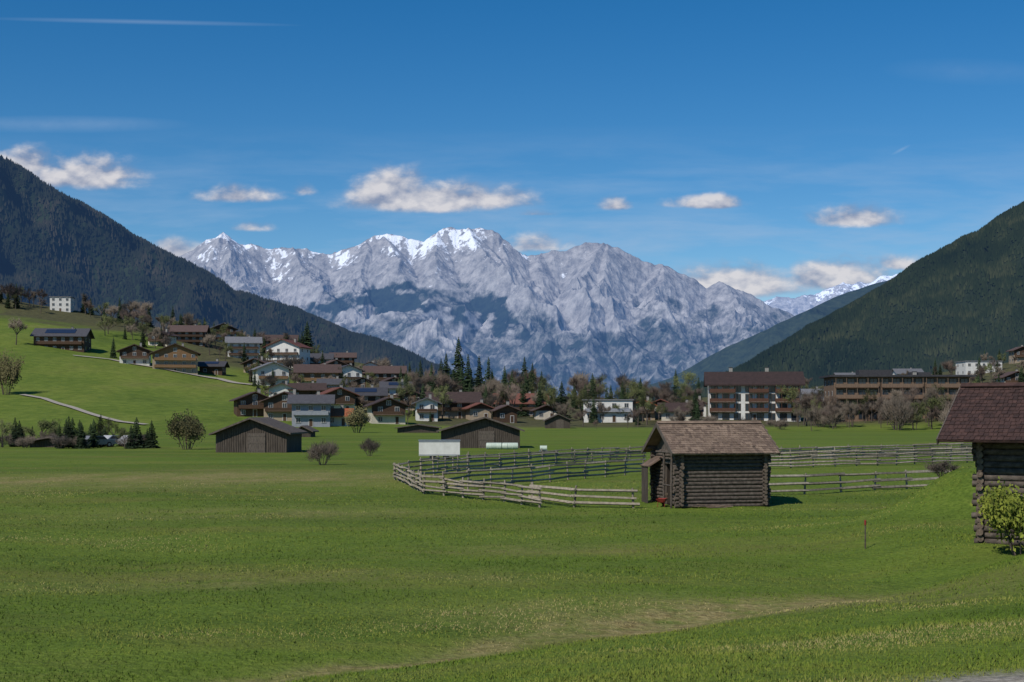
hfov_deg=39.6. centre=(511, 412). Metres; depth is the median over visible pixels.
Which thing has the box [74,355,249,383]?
road
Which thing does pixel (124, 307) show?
bare tree
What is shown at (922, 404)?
budding tree
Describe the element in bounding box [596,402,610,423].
bare tree
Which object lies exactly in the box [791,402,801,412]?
budding tree
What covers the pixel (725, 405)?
window
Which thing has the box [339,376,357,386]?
budding tree
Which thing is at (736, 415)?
window
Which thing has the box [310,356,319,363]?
bare tree
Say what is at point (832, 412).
bare tree
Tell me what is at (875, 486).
wooden fence
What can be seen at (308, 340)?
spruce tree
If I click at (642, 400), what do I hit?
budding tree
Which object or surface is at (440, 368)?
spruce tree
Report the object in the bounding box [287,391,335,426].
house
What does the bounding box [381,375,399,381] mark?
house
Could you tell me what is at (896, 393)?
bare tree
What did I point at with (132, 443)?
spruce tree
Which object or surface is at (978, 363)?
spruce tree
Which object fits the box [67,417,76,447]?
spruce tree
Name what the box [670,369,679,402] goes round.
spruce tree
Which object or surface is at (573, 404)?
spruce tree
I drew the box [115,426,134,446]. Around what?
budding tree
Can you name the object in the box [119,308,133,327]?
bare tree
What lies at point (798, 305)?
snowy ridge
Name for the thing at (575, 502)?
wooden fence
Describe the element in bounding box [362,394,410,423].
house
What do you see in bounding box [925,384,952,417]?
budding tree
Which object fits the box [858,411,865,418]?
window
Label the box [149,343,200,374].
house
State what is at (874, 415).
window
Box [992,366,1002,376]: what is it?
bare tree
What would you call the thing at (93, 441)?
spruce tree
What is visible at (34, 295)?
bare tree
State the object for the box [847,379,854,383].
window
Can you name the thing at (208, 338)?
bare tree
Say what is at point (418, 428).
barn
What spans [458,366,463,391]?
spruce tree
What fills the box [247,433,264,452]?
door
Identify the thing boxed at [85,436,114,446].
parked car
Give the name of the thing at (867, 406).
bare tree
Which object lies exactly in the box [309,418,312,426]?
door
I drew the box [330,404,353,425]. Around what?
house
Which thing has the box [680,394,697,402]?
budding tree
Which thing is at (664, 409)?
budding tree
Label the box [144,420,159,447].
spruce tree
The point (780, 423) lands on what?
bare shrub
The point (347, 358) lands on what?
house
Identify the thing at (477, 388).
bare tree
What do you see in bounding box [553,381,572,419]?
spruce tree
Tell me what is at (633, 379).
budding tree
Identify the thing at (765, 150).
sky
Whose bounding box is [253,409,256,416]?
door
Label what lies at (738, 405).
window
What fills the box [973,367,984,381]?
bare tree
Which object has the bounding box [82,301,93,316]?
bare tree
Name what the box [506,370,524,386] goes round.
bare tree
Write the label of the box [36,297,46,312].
bare tree
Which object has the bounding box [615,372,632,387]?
bare tree
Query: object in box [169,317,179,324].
bare tree
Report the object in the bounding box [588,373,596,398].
spruce tree
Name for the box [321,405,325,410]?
window
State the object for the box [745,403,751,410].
window
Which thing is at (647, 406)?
budding tree
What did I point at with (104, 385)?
ground
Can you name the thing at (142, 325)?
budding tree
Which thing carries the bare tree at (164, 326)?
on the ground at (104, 385)
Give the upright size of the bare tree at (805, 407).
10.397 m
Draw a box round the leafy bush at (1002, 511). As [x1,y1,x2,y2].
[970,476,1023,555]
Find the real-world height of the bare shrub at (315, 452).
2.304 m
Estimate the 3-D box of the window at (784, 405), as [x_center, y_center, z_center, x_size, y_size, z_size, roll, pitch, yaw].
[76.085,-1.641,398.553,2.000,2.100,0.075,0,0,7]
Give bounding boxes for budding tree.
[0,418,14,446]
[10,294,20,308]
[22,419,62,437]
[42,425,64,435]
[92,302,109,319]
[92,417,124,433]
[95,314,111,335]
[99,313,121,333]
[101,420,128,444]
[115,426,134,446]
[124,316,134,334]
[138,322,149,334]
[158,314,180,324]
[207,331,223,347]
[211,322,230,342]
[222,342,233,360]
[235,332,245,336]
[254,385,268,392]
[263,351,269,360]
[297,374,304,382]
[310,344,319,352]
[337,366,346,378]
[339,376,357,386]
[365,371,377,380]
[396,379,415,412]
[432,383,452,418]
[485,383,507,406]
[506,378,534,392]
[528,374,550,394]
[536,383,556,401]
[543,387,568,415]
[570,387,586,419]
[578,388,603,420]
[586,375,608,395]
[609,382,636,398]
[624,378,659,398]
[625,380,647,399]
[634,396,658,424]
[638,396,650,422]
[656,402,667,420]
[670,371,699,402]
[677,383,693,395]
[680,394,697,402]
[776,385,798,421]
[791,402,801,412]
[808,400,821,425]
[810,385,823,396]
[844,399,860,425]
[859,388,877,420]
[908,400,927,429]
[912,412,921,429]
[918,395,949,428]
[918,396,940,426]
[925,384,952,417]
[983,362,992,379]
[996,353,1006,363]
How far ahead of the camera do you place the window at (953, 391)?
377.31 m
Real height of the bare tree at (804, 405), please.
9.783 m
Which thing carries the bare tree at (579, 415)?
on the ground at (104, 385)
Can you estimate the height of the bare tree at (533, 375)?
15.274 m
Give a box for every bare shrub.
[0,436,13,446]
[4,434,16,441]
[14,436,35,447]
[36,431,57,437]
[50,434,71,448]
[70,435,87,445]
[115,435,138,447]
[256,374,279,387]
[277,352,305,370]
[303,439,340,464]
[358,438,380,455]
[368,356,391,365]
[668,414,684,420]
[699,415,719,420]
[765,420,775,425]
[776,417,790,429]
[806,403,830,426]
[817,408,846,427]
[822,393,845,421]
[874,395,920,429]
[924,459,961,477]
[926,397,953,419]
[936,404,948,422]
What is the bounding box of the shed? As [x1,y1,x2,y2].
[30,436,71,446]
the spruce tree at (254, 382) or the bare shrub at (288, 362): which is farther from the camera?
the bare shrub at (288, 362)
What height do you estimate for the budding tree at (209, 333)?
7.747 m
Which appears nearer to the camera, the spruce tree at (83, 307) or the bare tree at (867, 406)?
the bare tree at (867, 406)
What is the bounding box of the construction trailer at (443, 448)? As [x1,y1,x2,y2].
[418,440,459,458]
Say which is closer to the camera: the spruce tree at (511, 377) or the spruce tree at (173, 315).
the spruce tree at (511, 377)
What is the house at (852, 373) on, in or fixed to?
on the ground at (104, 385)
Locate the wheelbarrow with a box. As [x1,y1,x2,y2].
[657,498,666,506]
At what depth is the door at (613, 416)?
394.26 m
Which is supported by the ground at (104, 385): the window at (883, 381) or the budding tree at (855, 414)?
the budding tree at (855, 414)
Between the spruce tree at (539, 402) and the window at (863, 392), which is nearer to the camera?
the window at (863, 392)
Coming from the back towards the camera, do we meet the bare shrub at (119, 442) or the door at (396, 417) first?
the door at (396, 417)
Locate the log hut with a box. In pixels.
[640,421,780,507]
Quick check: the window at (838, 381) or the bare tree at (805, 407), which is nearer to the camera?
the bare tree at (805, 407)
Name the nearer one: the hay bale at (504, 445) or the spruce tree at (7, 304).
the hay bale at (504, 445)
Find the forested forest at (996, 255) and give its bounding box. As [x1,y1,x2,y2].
[649,201,1023,400]
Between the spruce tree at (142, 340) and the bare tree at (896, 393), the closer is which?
the bare tree at (896, 393)
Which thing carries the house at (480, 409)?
on the ground at (104, 385)
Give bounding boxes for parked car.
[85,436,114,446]
[103,435,120,446]
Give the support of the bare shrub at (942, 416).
on the ground at (104, 385)
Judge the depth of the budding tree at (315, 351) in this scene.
612.83 m
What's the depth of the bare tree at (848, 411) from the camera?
347.54 m
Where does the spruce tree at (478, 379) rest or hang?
on the ground at (104, 385)
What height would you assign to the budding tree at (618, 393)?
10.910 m
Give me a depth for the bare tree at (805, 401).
358.63 m
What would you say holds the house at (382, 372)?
on the ground at (104, 385)
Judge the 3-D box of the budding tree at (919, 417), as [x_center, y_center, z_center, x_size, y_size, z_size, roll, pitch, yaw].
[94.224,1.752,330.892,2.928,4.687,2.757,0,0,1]
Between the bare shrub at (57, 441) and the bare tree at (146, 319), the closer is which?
the bare shrub at (57, 441)
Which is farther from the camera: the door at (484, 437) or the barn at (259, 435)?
the door at (484, 437)
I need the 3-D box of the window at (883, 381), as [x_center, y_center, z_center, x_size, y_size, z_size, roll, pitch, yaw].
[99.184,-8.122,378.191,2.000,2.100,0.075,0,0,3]
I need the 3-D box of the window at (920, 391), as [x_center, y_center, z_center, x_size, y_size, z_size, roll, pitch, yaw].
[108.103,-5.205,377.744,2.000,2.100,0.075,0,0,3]
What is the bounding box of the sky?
[0,0,1023,301]
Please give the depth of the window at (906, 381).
377.86 m
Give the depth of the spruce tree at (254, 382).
473.72 m
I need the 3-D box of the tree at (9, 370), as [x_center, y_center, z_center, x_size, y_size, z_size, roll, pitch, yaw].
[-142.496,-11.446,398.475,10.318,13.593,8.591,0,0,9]
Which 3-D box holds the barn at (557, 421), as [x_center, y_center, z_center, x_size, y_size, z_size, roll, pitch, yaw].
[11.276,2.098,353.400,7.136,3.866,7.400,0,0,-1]
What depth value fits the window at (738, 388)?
399.98 m
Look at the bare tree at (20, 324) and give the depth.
524.30 m
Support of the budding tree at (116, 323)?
on the ground at (104, 385)
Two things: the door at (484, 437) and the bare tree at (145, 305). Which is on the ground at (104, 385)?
the bare tree at (145, 305)
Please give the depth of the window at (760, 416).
399.30 m
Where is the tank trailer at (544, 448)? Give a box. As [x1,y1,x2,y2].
[540,446,546,454]
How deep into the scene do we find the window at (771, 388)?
398.91 m
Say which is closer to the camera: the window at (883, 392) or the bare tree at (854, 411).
the bare tree at (854, 411)
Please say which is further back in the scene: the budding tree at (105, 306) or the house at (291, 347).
the budding tree at (105, 306)
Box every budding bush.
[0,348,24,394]
[161,409,206,449]
[344,404,370,432]
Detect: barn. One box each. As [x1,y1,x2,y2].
[209,417,307,452]
[298,425,318,436]
[395,424,441,432]
[436,417,524,447]
[543,414,572,427]
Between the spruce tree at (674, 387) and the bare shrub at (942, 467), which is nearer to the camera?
the bare shrub at (942, 467)
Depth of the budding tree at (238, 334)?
644.26 m
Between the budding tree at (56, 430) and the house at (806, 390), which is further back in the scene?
the house at (806, 390)
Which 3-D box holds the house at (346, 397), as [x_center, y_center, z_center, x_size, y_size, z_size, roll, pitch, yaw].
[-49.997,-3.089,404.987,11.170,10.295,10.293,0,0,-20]
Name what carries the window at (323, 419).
in the house at (312, 410)
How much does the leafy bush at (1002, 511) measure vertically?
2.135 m
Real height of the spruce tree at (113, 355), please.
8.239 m
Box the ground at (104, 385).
[0,299,1023,681]
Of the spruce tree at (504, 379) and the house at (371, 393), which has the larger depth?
the spruce tree at (504, 379)
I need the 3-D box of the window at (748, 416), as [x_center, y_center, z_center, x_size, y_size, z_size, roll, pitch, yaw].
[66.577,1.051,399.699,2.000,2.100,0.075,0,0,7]
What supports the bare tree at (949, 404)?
on the ground at (104, 385)
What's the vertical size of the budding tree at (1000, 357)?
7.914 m
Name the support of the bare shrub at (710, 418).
on the ground at (104, 385)
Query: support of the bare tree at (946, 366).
on the ground at (104, 385)
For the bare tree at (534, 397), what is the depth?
448.51 m
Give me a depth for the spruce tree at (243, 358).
564.25 m
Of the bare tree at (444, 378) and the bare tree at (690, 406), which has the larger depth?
the bare tree at (444, 378)
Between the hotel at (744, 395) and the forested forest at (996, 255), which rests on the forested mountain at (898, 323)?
the forested forest at (996, 255)
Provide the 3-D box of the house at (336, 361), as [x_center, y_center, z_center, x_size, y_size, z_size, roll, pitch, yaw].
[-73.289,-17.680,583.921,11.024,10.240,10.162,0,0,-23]
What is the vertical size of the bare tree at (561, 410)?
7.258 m
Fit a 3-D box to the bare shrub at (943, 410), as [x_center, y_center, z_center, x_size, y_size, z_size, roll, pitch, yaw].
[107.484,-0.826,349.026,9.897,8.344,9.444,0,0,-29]
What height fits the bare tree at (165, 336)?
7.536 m
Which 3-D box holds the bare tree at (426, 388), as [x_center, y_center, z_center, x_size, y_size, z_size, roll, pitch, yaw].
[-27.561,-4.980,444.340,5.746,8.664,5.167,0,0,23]
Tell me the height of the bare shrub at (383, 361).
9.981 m
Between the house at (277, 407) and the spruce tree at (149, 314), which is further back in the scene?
the spruce tree at (149, 314)
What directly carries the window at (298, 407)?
in the house at (312, 410)
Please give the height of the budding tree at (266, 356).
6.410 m
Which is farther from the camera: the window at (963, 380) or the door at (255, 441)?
the window at (963, 380)
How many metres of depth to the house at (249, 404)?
368.78 m
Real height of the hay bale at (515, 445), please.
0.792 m
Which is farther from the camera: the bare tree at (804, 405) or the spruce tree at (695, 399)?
the spruce tree at (695, 399)
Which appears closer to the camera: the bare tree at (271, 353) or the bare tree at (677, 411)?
the bare tree at (677, 411)
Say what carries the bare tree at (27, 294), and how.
on the ground at (104, 385)
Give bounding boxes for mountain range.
[178,227,793,397]
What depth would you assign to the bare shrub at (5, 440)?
175.21 m
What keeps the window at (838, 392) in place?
in the hotel at (881, 383)
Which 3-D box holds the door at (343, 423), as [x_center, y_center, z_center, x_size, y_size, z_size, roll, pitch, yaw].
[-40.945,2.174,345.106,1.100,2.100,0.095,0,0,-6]
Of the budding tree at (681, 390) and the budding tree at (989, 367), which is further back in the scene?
the budding tree at (989, 367)
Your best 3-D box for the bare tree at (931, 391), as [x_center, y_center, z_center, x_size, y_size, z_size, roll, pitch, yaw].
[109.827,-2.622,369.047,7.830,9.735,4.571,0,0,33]
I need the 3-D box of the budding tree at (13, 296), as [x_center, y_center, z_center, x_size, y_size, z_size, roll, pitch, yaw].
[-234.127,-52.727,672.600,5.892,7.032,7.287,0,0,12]
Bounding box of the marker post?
[864,520,865,547]
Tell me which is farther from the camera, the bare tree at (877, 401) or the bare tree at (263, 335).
the bare tree at (263, 335)
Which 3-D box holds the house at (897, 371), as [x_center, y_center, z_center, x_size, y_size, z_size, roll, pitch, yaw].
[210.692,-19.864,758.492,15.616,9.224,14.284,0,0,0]
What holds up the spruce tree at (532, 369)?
on the ground at (104, 385)
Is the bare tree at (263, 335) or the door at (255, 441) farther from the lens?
the bare tree at (263, 335)
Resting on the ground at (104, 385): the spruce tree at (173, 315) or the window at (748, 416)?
the spruce tree at (173, 315)
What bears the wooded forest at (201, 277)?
on the wooded mountain at (69, 224)
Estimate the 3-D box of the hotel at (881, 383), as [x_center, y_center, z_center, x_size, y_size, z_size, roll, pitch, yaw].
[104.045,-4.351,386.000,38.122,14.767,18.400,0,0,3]
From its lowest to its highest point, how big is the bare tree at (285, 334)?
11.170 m
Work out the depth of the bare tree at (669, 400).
412.21 m
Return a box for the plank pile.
[693,504,732,507]
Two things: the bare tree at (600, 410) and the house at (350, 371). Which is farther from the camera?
the house at (350, 371)
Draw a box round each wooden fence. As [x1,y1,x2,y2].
[392,463,446,495]
[394,448,645,479]
[419,446,645,471]
[439,477,541,507]
[442,457,645,488]
[527,482,639,507]
[768,445,972,467]
[768,470,951,493]
[770,442,971,459]
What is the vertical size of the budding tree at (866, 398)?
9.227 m
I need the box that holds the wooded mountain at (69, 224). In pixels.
[0,160,436,372]
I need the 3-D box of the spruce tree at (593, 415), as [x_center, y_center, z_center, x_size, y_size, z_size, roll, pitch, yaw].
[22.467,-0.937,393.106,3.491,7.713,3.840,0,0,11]
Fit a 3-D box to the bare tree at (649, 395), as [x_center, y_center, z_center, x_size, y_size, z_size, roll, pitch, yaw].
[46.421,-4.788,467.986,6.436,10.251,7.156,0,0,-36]
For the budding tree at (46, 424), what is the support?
on the ground at (104, 385)
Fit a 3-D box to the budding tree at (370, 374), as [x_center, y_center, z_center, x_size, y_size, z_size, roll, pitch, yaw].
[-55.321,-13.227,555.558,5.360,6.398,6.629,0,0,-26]
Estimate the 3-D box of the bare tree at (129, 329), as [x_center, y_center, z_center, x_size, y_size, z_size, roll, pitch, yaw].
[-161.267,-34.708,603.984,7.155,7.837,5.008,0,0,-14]
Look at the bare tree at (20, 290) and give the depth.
680.47 m
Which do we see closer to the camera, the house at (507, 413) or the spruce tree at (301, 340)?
the house at (507, 413)
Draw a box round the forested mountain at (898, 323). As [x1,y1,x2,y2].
[753,212,1023,374]
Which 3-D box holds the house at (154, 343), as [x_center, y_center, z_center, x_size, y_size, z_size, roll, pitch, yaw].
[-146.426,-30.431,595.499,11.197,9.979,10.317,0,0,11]
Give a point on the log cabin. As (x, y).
(986, 420)
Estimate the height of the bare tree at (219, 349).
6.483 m
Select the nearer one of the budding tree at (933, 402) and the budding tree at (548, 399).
the budding tree at (933, 402)
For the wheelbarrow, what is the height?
0.387 m
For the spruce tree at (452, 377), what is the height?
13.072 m
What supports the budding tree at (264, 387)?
on the ground at (104, 385)
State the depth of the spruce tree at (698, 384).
614.10 m
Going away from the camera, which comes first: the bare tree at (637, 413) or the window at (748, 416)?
the bare tree at (637, 413)
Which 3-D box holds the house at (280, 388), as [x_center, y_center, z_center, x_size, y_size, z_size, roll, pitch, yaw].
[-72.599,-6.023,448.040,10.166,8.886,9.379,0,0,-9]
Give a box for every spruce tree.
[5,293,10,307]
[8,418,17,445]
[10,420,27,446]
[13,283,19,307]
[54,424,63,448]
[62,416,74,447]
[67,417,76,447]
[70,421,88,448]
[72,422,90,448]
[80,293,86,312]
[87,298,94,314]
[87,419,101,447]
[97,414,104,435]
[110,336,116,357]
[116,297,123,322]
[125,428,138,448]
[129,417,144,447]
[139,329,146,346]
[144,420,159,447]
[145,307,153,326]
[157,328,165,346]
[169,308,176,324]
[241,342,247,362]
[252,371,256,385]
[260,338,265,355]
[299,333,304,344]
[303,321,314,352]
[320,350,324,363]
[403,371,408,392]
[418,360,423,378]
[418,385,425,400]
[427,363,436,391]
[438,359,446,391]
[443,353,451,376]
[448,371,456,391]
[450,337,464,387]
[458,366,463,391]
[462,354,474,391]
[473,356,484,393]
[481,357,494,407]
[483,386,489,404]
[501,366,508,388]
[509,372,513,390]
[517,384,529,416]
[520,357,527,392]
[524,374,528,392]
[526,373,534,391]
[529,363,537,391]
[532,384,544,417]
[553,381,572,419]
[569,384,578,408]
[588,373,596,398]
[588,396,598,422]
[619,381,625,398]
[634,406,640,424]
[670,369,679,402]
[689,388,701,420]
[693,402,701,420]
[696,379,702,400]
[932,359,937,374]
[975,357,984,380]
[1020,366,1023,381]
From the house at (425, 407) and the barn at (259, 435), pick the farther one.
the house at (425, 407)
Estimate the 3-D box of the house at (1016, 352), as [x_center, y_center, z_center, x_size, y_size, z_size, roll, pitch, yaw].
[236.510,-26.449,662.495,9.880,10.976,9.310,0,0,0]
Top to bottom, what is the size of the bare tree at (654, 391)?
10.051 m
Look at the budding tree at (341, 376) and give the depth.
506.23 m
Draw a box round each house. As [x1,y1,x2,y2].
[30,327,94,352]
[49,296,74,311]
[116,342,152,365]
[148,328,179,345]
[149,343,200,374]
[168,324,210,346]
[198,358,229,374]
[210,322,237,341]
[225,335,262,359]
[229,388,268,416]
[240,356,267,372]
[249,360,292,385]
[259,388,295,420]
[262,338,313,367]
[264,335,298,344]
[266,380,297,396]
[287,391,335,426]
[288,380,326,394]
[293,362,341,382]
[310,351,333,363]
[315,384,359,411]
[316,376,348,389]
[322,358,348,365]
[329,351,356,365]
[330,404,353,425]
[339,363,365,385]
[344,384,387,411]
[349,375,374,386]
[362,360,379,374]
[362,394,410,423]
[363,364,406,380]
[379,379,412,400]
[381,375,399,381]
[396,390,421,410]
[411,394,441,420]
[424,389,481,418]
[461,399,494,419]
[489,401,521,422]
[492,391,547,416]
[529,405,556,419]
[582,399,634,422]
[633,396,656,420]
[651,399,668,417]
[657,399,703,420]
[697,395,707,416]
[801,386,823,400]
[833,371,855,374]
[892,367,923,374]
[955,361,1001,374]
[993,369,1023,381]
[1006,345,1023,363]
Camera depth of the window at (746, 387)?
399.69 m
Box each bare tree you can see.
[1,283,19,307]
[7,284,23,292]
[7,317,27,344]
[21,287,36,305]
[29,292,35,306]
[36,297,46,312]
[37,288,47,304]
[81,293,89,313]
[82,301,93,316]
[105,304,119,316]
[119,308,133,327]
[120,300,131,309]
[126,300,140,319]
[126,325,138,339]
[130,308,146,321]
[138,300,153,312]
[143,316,152,325]
[145,328,161,348]
[153,321,170,331]
[157,329,173,346]
[161,334,169,347]
[162,338,172,345]
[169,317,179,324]
[180,312,193,322]
[184,312,198,324]
[201,333,215,354]
[213,345,223,354]
[257,331,270,346]
[265,348,274,361]
[281,332,293,339]
[290,372,301,382]
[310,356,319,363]
[349,381,356,386]
[355,395,366,405]
[372,378,380,385]
[400,410,411,424]
[402,376,425,391]
[407,370,434,386]
[420,384,431,392]
[423,367,455,391]
[447,377,462,391]
[473,386,482,394]
[481,377,502,411]
[483,392,496,418]
[493,384,504,391]
[494,383,522,406]
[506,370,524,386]
[507,369,523,392]
[525,368,543,392]
[530,391,544,401]
[534,375,552,389]
[554,401,563,414]
[557,403,576,417]
[565,380,581,406]
[567,371,589,386]
[568,375,596,396]
[570,409,587,425]
[577,381,604,396]
[591,378,604,394]
[594,373,606,385]
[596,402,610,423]
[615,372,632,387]
[617,377,637,393]
[628,407,643,426]
[643,379,650,395]
[644,383,660,400]
[649,386,676,400]
[657,382,676,397]
[663,395,676,402]
[673,406,688,420]
[681,386,703,398]
[684,399,701,413]
[793,409,805,426]
[794,390,817,425]
[797,391,814,424]
[799,394,822,425]
[806,409,814,430]
[808,388,822,422]
[816,395,838,407]
[820,403,838,428]
[834,407,841,427]
[840,401,859,427]
[845,402,855,426]
[858,399,872,420]
[860,401,869,422]
[868,397,882,411]
[873,396,888,422]
[878,412,888,424]
[881,388,905,424]
[886,386,919,404]
[916,393,931,422]
[923,385,946,420]
[927,405,940,428]
[940,359,957,374]
[945,395,954,410]
[966,372,974,381]
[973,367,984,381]
[980,353,994,360]
[988,359,1000,371]
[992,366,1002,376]
[1017,360,1023,370]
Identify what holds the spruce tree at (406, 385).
on the ground at (104, 385)
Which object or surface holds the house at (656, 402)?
on the ground at (104, 385)
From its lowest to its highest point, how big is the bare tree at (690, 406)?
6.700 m
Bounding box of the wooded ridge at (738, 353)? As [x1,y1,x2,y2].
[614,280,888,398]
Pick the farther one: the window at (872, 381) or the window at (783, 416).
the window at (783, 416)
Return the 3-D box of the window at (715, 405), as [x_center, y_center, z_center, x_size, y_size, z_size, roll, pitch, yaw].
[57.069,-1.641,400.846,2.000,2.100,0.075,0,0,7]
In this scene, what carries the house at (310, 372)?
on the ground at (104, 385)
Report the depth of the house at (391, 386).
450.02 m
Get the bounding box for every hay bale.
[486,443,491,448]
[492,443,496,448]
[497,443,501,448]
[502,443,507,448]
[512,443,517,448]
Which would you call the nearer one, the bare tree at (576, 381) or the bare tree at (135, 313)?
the bare tree at (576, 381)
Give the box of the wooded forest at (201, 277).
[0,155,482,385]
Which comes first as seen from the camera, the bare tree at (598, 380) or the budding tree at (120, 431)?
the budding tree at (120, 431)
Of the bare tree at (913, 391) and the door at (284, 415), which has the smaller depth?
the door at (284, 415)
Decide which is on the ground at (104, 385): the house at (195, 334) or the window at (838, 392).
the house at (195, 334)
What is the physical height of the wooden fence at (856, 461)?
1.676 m
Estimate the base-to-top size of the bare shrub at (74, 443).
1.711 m
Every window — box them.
[296,405,300,410]
[296,417,300,422]
[308,405,312,410]
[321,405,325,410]
[321,417,325,422]
[711,403,717,407]
[722,413,728,419]
[723,403,728,407]
[734,386,740,391]
[734,394,740,400]
[734,403,740,410]
[734,413,740,419]
[745,386,751,391]
[745,394,751,400]
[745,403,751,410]
[745,413,751,419]
[757,403,763,407]
[757,413,763,420]
[768,413,775,420]
[769,386,774,391]
[769,394,774,400]
[769,403,774,410]
[780,403,786,407]
[780,413,786,420]
[791,413,795,420]
[836,379,842,383]
[836,390,842,394]
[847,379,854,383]
[847,390,854,394]
[858,379,865,383]
[858,390,865,394]
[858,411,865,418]
[870,379,876,383]
[870,411,876,418]
[881,379,888,383]
[881,390,888,394]
[893,379,899,383]
[904,379,910,383]
[915,379,922,383]
[916,389,922,394]
[927,379,933,383]
[938,378,944,383]
[949,378,956,383]
[949,389,956,394]
[961,378,967,382]
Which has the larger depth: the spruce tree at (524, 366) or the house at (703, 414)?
the spruce tree at (524, 366)
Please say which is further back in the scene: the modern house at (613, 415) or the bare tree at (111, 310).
the bare tree at (111, 310)
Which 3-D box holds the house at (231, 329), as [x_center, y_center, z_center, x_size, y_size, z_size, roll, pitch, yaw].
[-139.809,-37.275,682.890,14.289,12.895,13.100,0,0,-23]
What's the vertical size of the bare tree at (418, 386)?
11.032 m
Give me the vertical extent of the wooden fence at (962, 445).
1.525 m
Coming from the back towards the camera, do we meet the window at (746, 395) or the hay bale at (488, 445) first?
the window at (746, 395)
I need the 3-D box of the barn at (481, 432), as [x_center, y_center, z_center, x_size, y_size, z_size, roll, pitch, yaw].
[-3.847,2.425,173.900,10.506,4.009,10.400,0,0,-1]
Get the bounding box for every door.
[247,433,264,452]
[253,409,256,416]
[282,413,286,420]
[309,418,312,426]
[341,418,345,425]
[395,416,398,423]
[478,431,493,447]
[510,415,513,422]
[556,420,563,427]
[612,415,615,422]
[667,464,669,503]
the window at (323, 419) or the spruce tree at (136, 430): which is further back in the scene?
the window at (323, 419)
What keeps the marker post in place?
on the ground at (104, 385)
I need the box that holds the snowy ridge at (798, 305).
[764,274,896,315]
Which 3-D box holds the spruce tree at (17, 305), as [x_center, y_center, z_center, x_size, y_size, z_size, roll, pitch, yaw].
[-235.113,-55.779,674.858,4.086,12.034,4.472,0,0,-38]
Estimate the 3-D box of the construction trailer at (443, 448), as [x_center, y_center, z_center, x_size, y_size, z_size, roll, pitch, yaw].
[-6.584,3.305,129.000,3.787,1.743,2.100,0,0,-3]
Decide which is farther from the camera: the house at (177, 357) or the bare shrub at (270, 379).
the house at (177, 357)
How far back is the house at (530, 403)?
449.50 m
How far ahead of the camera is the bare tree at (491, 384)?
476.58 m
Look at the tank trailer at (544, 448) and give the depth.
142.78 m
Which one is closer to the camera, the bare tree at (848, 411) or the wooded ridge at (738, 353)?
the bare tree at (848, 411)
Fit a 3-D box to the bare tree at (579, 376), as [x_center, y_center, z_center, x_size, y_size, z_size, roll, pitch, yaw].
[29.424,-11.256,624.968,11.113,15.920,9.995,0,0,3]
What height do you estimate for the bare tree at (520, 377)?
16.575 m
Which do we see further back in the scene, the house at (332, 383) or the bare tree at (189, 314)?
the bare tree at (189, 314)
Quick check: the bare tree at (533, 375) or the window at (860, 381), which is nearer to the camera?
the window at (860, 381)
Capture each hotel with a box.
[704,367,805,421]
[819,370,975,421]
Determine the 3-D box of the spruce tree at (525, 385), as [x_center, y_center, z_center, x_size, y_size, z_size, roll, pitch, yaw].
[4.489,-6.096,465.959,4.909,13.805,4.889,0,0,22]
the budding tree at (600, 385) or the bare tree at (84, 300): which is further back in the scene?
the bare tree at (84, 300)
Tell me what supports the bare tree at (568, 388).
on the ground at (104, 385)
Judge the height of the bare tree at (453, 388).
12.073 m
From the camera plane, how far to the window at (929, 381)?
377.59 m
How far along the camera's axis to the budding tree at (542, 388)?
437.42 m
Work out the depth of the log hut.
64.85 m
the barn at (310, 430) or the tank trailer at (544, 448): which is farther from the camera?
the barn at (310, 430)
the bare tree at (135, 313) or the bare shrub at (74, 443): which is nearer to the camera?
the bare shrub at (74, 443)
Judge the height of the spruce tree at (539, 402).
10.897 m
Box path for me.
[19,394,145,423]
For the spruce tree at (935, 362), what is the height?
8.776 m
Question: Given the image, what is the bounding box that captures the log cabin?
[936,382,1023,546]
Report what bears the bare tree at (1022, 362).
on the ground at (104, 385)
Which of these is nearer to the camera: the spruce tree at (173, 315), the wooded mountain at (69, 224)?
the spruce tree at (173, 315)
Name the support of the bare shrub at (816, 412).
on the ground at (104, 385)
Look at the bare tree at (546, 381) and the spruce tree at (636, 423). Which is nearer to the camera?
the spruce tree at (636, 423)
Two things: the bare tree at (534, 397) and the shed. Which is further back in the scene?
the bare tree at (534, 397)
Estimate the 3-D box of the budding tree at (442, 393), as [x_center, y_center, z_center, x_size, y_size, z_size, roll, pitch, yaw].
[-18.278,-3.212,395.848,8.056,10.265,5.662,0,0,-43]
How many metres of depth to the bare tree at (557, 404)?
386.22 m
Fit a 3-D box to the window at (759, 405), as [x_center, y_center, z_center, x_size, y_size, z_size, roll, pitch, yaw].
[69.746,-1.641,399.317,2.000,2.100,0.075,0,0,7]
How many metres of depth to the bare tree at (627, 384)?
540.77 m
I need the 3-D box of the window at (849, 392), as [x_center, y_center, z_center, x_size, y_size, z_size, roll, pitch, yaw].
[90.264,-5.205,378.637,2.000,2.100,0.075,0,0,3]
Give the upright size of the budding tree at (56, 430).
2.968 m
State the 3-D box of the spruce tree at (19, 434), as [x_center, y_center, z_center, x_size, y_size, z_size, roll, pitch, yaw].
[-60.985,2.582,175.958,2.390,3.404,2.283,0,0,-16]
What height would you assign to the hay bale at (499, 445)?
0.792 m
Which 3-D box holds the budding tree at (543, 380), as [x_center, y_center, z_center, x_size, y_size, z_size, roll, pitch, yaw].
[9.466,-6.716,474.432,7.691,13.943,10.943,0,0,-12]
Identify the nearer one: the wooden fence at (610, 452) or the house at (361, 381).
the wooden fence at (610, 452)
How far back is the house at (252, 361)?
527.54 m
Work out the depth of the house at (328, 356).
604.47 m
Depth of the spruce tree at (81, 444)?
166.75 m

